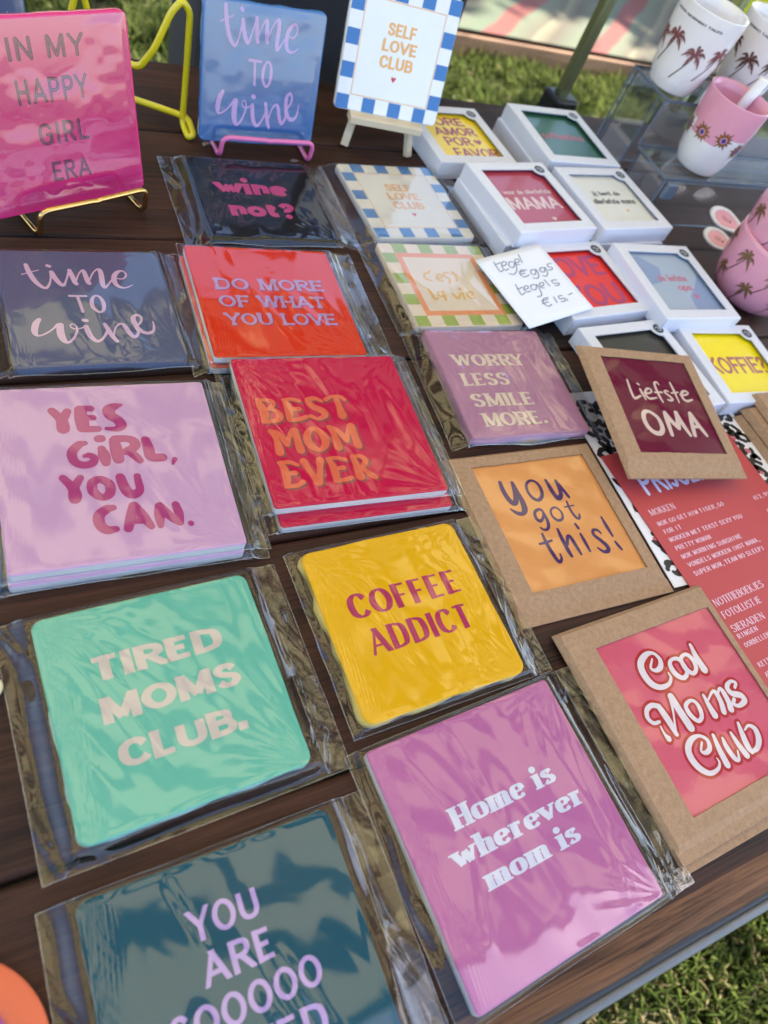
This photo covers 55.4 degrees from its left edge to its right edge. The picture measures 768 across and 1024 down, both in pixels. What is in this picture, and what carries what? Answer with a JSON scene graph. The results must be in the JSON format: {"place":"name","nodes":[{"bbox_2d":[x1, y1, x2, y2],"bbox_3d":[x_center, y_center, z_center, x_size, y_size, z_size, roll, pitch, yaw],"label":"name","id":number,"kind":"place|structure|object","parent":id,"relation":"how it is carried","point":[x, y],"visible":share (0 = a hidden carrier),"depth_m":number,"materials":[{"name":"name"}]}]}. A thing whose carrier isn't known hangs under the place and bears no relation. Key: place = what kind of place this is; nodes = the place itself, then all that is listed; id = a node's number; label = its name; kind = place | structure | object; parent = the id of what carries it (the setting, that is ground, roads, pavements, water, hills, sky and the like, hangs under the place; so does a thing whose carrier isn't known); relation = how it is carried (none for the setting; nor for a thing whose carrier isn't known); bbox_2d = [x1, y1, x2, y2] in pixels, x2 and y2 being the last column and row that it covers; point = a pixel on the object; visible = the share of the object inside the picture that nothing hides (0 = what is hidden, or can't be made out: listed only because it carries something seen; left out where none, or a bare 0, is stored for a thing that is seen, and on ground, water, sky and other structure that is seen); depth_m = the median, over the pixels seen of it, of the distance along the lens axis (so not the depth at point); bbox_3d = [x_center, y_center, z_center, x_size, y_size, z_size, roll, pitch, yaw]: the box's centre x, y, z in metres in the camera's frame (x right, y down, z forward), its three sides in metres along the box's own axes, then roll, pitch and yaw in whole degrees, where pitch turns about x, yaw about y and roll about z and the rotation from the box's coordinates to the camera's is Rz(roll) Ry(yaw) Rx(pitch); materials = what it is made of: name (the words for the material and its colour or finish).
{"place":"outdoors","nodes":[
{"label":"outdoors","id":0,"kind":"place"},
{"bbox_2d":[0,680,2,693],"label":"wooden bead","id":1,"kind":"object","parent":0,"point":[1,686],"visible":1,"depth_m":0.41,"materials":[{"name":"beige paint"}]},
{"bbox_2d":[24,0,767,1023],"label":"ground","id":2,"kind":"structure","parent":0,"point":[649,1016],"depth_m":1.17,"materials":[{"name":"plant"}]},
{"bbox_2d":[167,0,467,84],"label":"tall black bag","id":3,"kind":"object","parent":2,"relation":"on","point":[335,11],"visible":0.01,"depth_m":0.95,"materials":[{"name":"fabric"}]},
{"bbox_2d":[0,59,767,1023],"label":"stall table","id":4,"kind":"object","parent":2,"relation":"on","point":[52,873],"visible":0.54,"depth_m":0.50,"materials":[{"name":"brown wood"}]},
{"bbox_2d":[0,963,48,1023],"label":"orange dish","id":5,"kind":"object","parent":4,"relation":"on","point":[20,1003],"visible":1,"depth_m":0.34,"materials":[{"name":"ceramic"}]},
{"bbox_2d":[19,187,148,235],"bbox_3d":[-0.264,-0.301,0.620,0.105,0.090,0.076,-33,73,-35],"label":"wire easel","id":6,"kind":"object","parent":4,"relation":"on","point":[44,212],"visible":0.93,"depth_m":0.62,"materials":[{"name":"gold metal"}]},
{"bbox_2d":[0,7,143,218],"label":"display tile","id":7,"kind":"object","parent":6,"relation":"on","point":[68,126],"visible":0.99,"depth_m":0.59,"materials":[{"name":"pink ceramic"}]},
{"bbox_2d":[0,251,187,374],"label":"wrapped tile","id":8,"kind":"object","parent":4,"relation":"on","point":[73,312],"visible":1,"depth_m":0.58,"materials":[{"name":"blue ceramic"}]},
{"bbox_2d":[0,520,243,592],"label":"wrapped tile","id":9,"kind":"object","parent":4,"relation":"on","point":[41,583],"visible":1,"depth_m":0.47,"materials":[{"name":"pink ceramic"}]},
{"bbox_2d":[0,382,245,581],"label":"wrapped tile","id":10,"kind":"object","parent":9,"relation":"on","point":[93,478],"visible":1,"depth_m":0.49,"materials":[{"name":"pink ceramic"}]},
{"bbox_2d":[68,0,195,139],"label":"wire easel","id":11,"kind":"object","parent":4,"relation":"on","point":[181,114],"visible":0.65,"depth_m":0.71,"materials":[{"name":"yellow metal"}]},
{"bbox_2d":[0,0,24,12],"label":"display tile","id":12,"kind":"object","parent":11,"relation":"on","point":[12,6],"visible":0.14,"depth_m":0.69,"materials":[{"name":"blue ceramic"}]},
{"bbox_2d":[31,575,309,847],"bbox_3d":[-0.125,0.112,0.440,0.178,0.010,0.148,-12,62,-28],"label":"wrapped tile","id":13,"kind":"object","parent":4,"relation":"on","point":[167,705],"visible":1,"depth_m":0.43,"materials":[{"name":"green ceramic"}]},
{"bbox_2d":[179,256,230,373],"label":"wrapped tile","id":14,"kind":"object","parent":4,"relation":"on","point":[215,368],"visible":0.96,"depth_m":0.61,"materials":[{"name":"pink ceramic"}]},
{"bbox_2d":[183,245,366,363],"bbox_3d":[-0.086,-0.185,0.649,0.168,0.010,0.141,-7,60,-25],"label":"wrapped tile","id":15,"kind":"object","parent":14,"relation":"on","point":[260,303],"visible":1,"depth_m":0.64,"materials":[{"name":"red ceramic"}]},
{"bbox_2d":[76,810,400,1023],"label":"wrapped tile","id":16,"kind":"object","parent":4,"relation":"on","point":[268,926],"visible":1,"depth_m":0.38,"materials":[{"name":"teal ceramic"}]},
{"bbox_2d":[185,157,336,246],"bbox_3d":[-0.123,-0.311,0.734,0.178,0.010,0.132,-9,61,-26],"label":"wrapped tile","id":17,"kind":"object","parent":4,"relation":"on","point":[251,203],"visible":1,"depth_m":0.73,"materials":[{"name":"black ceramic"}]},
{"bbox_2d":[210,135,313,160],"bbox_3d":[-0.126,-0.425,0.760,0.105,0.090,0.074,-11,62,-27],"label":"wire easel","id":18,"kind":"object","parent":4,"relation":"on","point":[219,151],"visible":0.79,"depth_m":0.76,"materials":[{"name":"pink metal"}]},
{"bbox_2d":[197,0,326,145],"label":"display tile","id":19,"kind":"object","parent":18,"relation":"on","point":[259,68],"visible":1,"depth_m":0.73,"materials":[{"name":"blue ceramic"}]},
{"bbox_2d":[273,491,451,531],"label":"wrapped tile","id":20,"kind":"object","parent":4,"relation":"on","point":[305,520],"visible":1,"depth_m":0.56,"materials":[{"name":"ceramic"}]},
{"bbox_2d":[229,356,447,513],"bbox_3d":[-0.035,-0.069,0.588,0.176,0.010,0.152,-7,60,-25],"label":"wrapped tile","id":21,"kind":"object","parent":20,"relation":"on","point":[328,432],"visible":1,"depth_m":0.58,"materials":[{"name":"ceramic"}]},
{"bbox_2d":[340,110,422,156],"bbox_3d":[0.004,-0.501,0.825,0.090,0.151,0.100,-1,58,-22],"label":"wooden easel","id":22,"kind":"object","parent":4,"relation":"on","point":[409,130],"visible":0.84,"depth_m":0.84,"materials":[{"name":"white wood"}]},
{"bbox_2d":[333,0,463,125],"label":"display tile","id":23,"kind":"object","parent":22,"relation":"on","point":[395,56],"visible":1,"depth_m":0.80,"materials":[{"name":"white ceramic"}]},
{"bbox_2d":[335,164,473,243],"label":"wrapped tile","id":24,"kind":"object","parent":4,"relation":"on","point":[402,205],"visible":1,"depth_m":0.80,"materials":[{"name":"white ceramic"}]},
{"bbox_2d":[297,524,522,728],"bbox_3d":[0.027,0.073,0.526,0.166,0.010,0.137,-11,62,-28],"label":"wrapped tile","id":25,"kind":"object","parent":4,"relation":"on","point":[410,622],"visible":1,"depth_m":0.52,"materials":[{"name":"yellow ceramic"}]},
{"bbox_2d":[375,243,522,332],"bbox_3d":[0.066,-0.232,0.753,0.164,0.010,0.130,-8,61,-26],"label":"wrapped tile","id":26,"kind":"object","parent":4,"relation":"on","point":[446,287],"visible":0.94,"depth_m":0.74,"materials":[{"name":"beige ceramic"}]},
{"bbox_2d":[475,243,592,328],"bbox_3d":[0.159,-0.241,0.773,0.088,0.004,0.103,-23,66,-22],"label":"price note","id":27,"kind":"object","parent":26,"relation":"on","point":[534,285],"visible":1,"depth_m":0.77,"materials":[{"name":"paper"}]},
{"bbox_2d":[403,106,516,178],"bbox_3d":[0.090,-0.462,0.914,0.116,0.022,0.117,-14,63,-29],"label":"window box","id":28,"kind":"object","parent":4,"relation":"on","point":[450,142],"visible":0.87,"depth_m":0.90,"materials":[{"name":"white cardboard"}]},
{"bbox_2d":[420,106,516,162],"bbox_3d":[0.093,-0.468,0.906,0.114,0.001,0.114,-14,63,-29],"label":"window frame","id":29,"kind":"structure","parent":28,"relation":"in","point":[507,158],"depth_m":0.91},
{"bbox_2d":[451,178,515,254],"bbox_3d":[0.157,-0.346,0.861,0.117,0.020,0.119,-13,63,-28],"label":"window box","id":30,"kind":"object","parent":4,"relation":"on","point":[493,237],"visible":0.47,"depth_m":0.83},
{"bbox_2d":[459,162,596,247],"bbox_3d":[0.167,-0.358,0.847,0.118,0.021,0.122,-16,64,-29],"label":"window box","id":31,"kind":"object","parent":30,"relation":"on","point":[522,204],"visible":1,"depth_m":0.83,"materials":[{"name":"white cardboard"}]},
{"bbox_2d":[468,163,595,230],"bbox_3d":[0.170,-0.363,0.839,0.116,0.001,0.119,-16,64,-29],"label":"window frame","id":32,"kind":"structure","parent":31,"relation":"in","point":[585,222],"depth_m":0.84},
{"bbox_2d":[420,330,588,444],"bbox_3d":[0.118,-0.122,0.695,0.177,0.013,0.140,-6,60,-25],"label":"wrapped tile","id":33,"kind":"object","parent":4,"relation":"on","point":[501,387],"visible":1,"depth_m":0.69,"materials":[{"name":"mauve purple glaze"},{"name":"cream ink"}]},
{"bbox_2d":[492,117,533,162],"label":"window box","id":34,"kind":"object","parent":4,"relation":"on","point":[504,135],"visible":0.17,"depth_m":0.96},
{"bbox_2d":[501,103,620,172],"bbox_3d":[0.232,-0.487,0.961,0.118,0.021,0.123,-10,61,-27],"label":"window box","id":35,"kind":"object","parent":34,"relation":"on","point":[549,139],"visible":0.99,"depth_m":0.95,"materials":[{"name":"white cardboard"}]},
{"bbox_2d":[509,103,618,164],"bbox_3d":[0.235,-0.492,0.954,0.116,0.001,0.120,-10,61,-27],"label":"window frame","id":36,"kind":"structure","parent":35,"relation":"in","point":[518,108],"depth_m":0.95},
{"bbox_2d":[364,680,661,1016],"bbox_3d":[0.091,0.197,0.466,0.192,0.010,0.159,-13,63,-28],"label":"wrapped tile","id":37,"kind":"object","parent":4,"relation":"on","point":[526,861],"visible":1,"depth_m":0.45,"materials":[{"name":"ceramic"}]},
{"bbox_2d":[442,443,673,629],"bbox_3d":[0.148,0.011,0.620,0.160,0.004,0.160,-8,61,-26],"label":"kraft sleeve","id":38,"kind":"object","parent":4,"relation":"on","point":[558,534],"visible":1,"depth_m":0.61,"materials":[{"name":"cardboard"}]},
{"bbox_2d":[516,241,647,334],"bbox_3d":[0.222,-0.255,0.822,0.124,0.023,0.117,-14,63,-29],"label":"window box","id":39,"kind":"object","parent":4,"relation":"on","point":[592,271],"visible":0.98,"depth_m":0.82,"materials":[{"name":"red ceramic"}]},
{"bbox_2d":[520,241,647,317],"bbox_3d":[0.225,-0.260,0.814,0.122,0.001,0.114,-14,63,-29],"label":"window frame","id":40,"kind":"structure","parent":39,"relation":"in","point":[639,305],"depth_m":0.83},
{"bbox_2d":[589,238,662,251],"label":"window box","id":41,"kind":"object","parent":4,"relation":"on","point":[606,246],"visible":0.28,"depth_m":0.89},
{"bbox_2d":[551,167,672,243],"bbox_3d":[0.280,-0.382,0.908,0.118,0.021,0.117,-14,63,-29],"label":"window box","id":42,"kind":"object","parent":41,"relation":"on","point":[616,205],"visible":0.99,"depth_m":0.90,"materials":[{"name":"white cardboard"}]},
{"bbox_2d":[556,167,671,227],"bbox_3d":[0.283,-0.387,0.900,0.116,0.001,0.114,-14,63,-29],"label":"window frame","id":43,"kind":"structure","parent":42,"relation":"in","point":[565,171],"depth_m":0.90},
{"bbox_2d":[568,320,724,411],"bbox_3d":[0.277,-0.147,0.771,0.124,0.021,0.125,-13,63,-28],"label":"window box","id":44,"kind":"object","parent":4,"relation":"on","point":[648,336],"visible":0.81,"depth_m":0.78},
{"bbox_2d":[580,320,723,403],"bbox_3d":[0.280,-0.153,0.763,0.122,0.001,0.122,-13,63,-28],"label":"window frame","id":45,"kind":"structure","parent":44,"relation":"in","point":[590,332],"depth_m":0.78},
{"bbox_2d":[570,391,767,587],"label":"leopard card","id":46,"kind":"object","parent":4,"relation":"on","point":[597,435],"visible":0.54,"depth_m":0.71,"materials":[{"name":"paper"}]},
{"bbox_2d":[601,431,767,687],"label":"price list","id":47,"kind":"object","parent":46,"relation":"on","point":[711,535],"visible":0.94,"depth_m":0.67,"materials":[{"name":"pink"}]},
{"bbox_2d":[575,345,746,478],"bbox_3d":[0.270,-0.098,0.711,0.150,0.007,0.150,-1,62,-25],"label":"kraft sleeve","id":48,"kind":"object","parent":47,"relation":"on","point":[660,417],"visible":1,"depth_m":0.70,"materials":[{"name":"cardboard"}]},
{"bbox_2d":[596,65,767,227],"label":"acrylic riser","id":49,"kind":"object","parent":4,"relation":"on","point":[669,190],"visible":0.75,"depth_m":0.94,"materials":[{"name":"clear plastic"}]},
{"bbox_2d":[650,0,749,96],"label":"cup","id":50,"kind":"object","parent":49,"relation":"on","point":[698,40],"visible":1,"depth_m":0.86,"materials":[{"name":"white ceramic"}]},
{"bbox_2d":[677,76,767,176],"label":"eye mug","id":51,"kind":"object","parent":49,"relation":"on","point":[721,129],"visible":1,"depth_m":0.91,"materials":[{"name":"pink ceramic"}]},
{"bbox_2d":[736,76,767,109],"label":"stir stick","id":52,"kind":"object","parent":51,"relation":"in","point":[754,91],"visible":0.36,"depth_m":0.91,"materials":[{"name":"white plastic"}]},
{"bbox_2d":[716,1,767,95],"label":"cup","id":53,"kind":"object","parent":49,"relation":"on","point":[745,61],"visible":0.58,"depth_m":0.92,"materials":[{"name":"white ceramic"}]},
{"bbox_2d":[654,816,767,875],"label":"kraft sleeve","id":54,"kind":"object","parent":4,"relation":"on","point":[758,827],"visible":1,"depth_m":0.50,"materials":[{"name":"cardboard"}]},
{"bbox_2d":[551,585,767,867],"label":"kraft sleeve","id":55,"kind":"object","parent":54,"relation":"on","point":[673,688],"visible":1,"depth_m":0.55,"materials":[{"name":"cardboard"}]},
{"bbox_2d":[703,227,728,250],"bbox_3d":[0.449,-0.361,0.975,0.056,0.005,0.026,29,87,-7],"label":"leaf charm","id":56,"kind":"object","parent":4,"relation":"on","point":[716,238],"visible":0.69,"depth_m":0.97,"materials":[{"name":"pink ceramic"}]},
{"bbox_2d":[670,325,767,414],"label":"window box","id":57,"kind":"object","parent":4,"relation":"on","point":[731,363],"visible":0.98,"depth_m":0.82,"materials":[{"name":"white cardboard"}]},
{"bbox_2d":[680,325,767,401],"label":"window frame","id":58,"kind":"structure","parent":57,"relation":"in","point":[736,329],"depth_m":0.81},
{"bbox_2d":[709,206,740,232],"bbox_3d":[0.465,-0.392,0.987,0.061,0.005,0.028,31,86,-8],"label":"leaf charm","id":59,"kind":"object","parent":4,"relation":"on","point":[725,219],"visible":0.74,"depth_m":0.98,"materials":[{"name":"pink ceramic"}]},
{"bbox_2d":[715,213,767,315],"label":"pink cup","id":60,"kind":"object","parent":4,"relation":"on","point":[741,274],"visible":0.91,"depth_m":0.89,"materials":[{"name":"ceramic"}]},
{"bbox_2d":[747,187,767,250],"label":"pink cup","id":61,"kind":"object","parent":60,"relation":"on","point":[757,220],"visible":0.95,"depth_m":0.85,"materials":[{"name":"ceramic"}]},
{"bbox_2d":[733,415,767,463],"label":"kraft sleeve","id":62,"kind":"object","parent":4,"relation":"on","point":[759,444],"visible":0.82,"depth_m":0.78,"materials":[{"name":"cardboard"}]},
{"bbox_2d":[740,407,767,446],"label":"kraft sleeve","id":63,"kind":"object","parent":62,"relation":"on","point":[756,420],"visible":0.93,"depth_m":0.78,"materials":[{"name":"cardboard"}]},
{"bbox_2d":[752,392,767,421],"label":"kraft sleeve","id":64,"kind":"object","parent":63,"relation":"on","point":[761,403],"visible":1,"depth_m":0.78,"materials":[{"name":"cardboard"}]},
{"bbox_2d":[452,27,767,101],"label":"wooden platform","id":65,"kind":"structure","parent":2,"relation":"on","point":[553,55],"depth_m":2.98,"materials":[{"name":"brown wood"}]},
{"bbox_2d":[458,0,732,73],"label":"striped cloth","id":66,"kind":"object","parent":65,"relation":"on","point":[633,29],"visible":0.38,"depth_m":3.14,"materials":[{"name":"beige fabric"}]},
{"bbox_2d":[537,0,750,127],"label":"stall canopy","id":67,"kind":"object","parent":2,"relation":"on","point":[559,96],"visible":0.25,"depth_m":1.08,"materials":[{"name":"metal"}]},
{"bbox_2d":[733,0,767,13],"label":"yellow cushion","id":68,"kind":"object","parent":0,"point":[749,5],"visible":0.04,"depth_m":3.83,"materials":[{"name":"fabric"}]},
{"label":"window box","id":69,"kind":"object","parent":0,"visible":0},
{"bbox_2d":[607,243,740,331],"bbox_3d":[0.337,-0.263,0.856,0.119,0.021,0.124,-8,60,-26],"label":"window box","id":70,"kind":"object","parent":69,"relation":"on","point":[675,288],"visible":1,"depth_m":0.85,"materials":[{"name":"white cardboard"}]},
{"bbox_2d":[615,243,739,317],"bbox_3d":[0.340,-0.269,0.849,0.117,0.001,0.122,-8,60,-26],"label":"window frame","id":71,"kind":"structure","parent":70,"relation":"in","point":[625,249],"depth_m":0.85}
]}

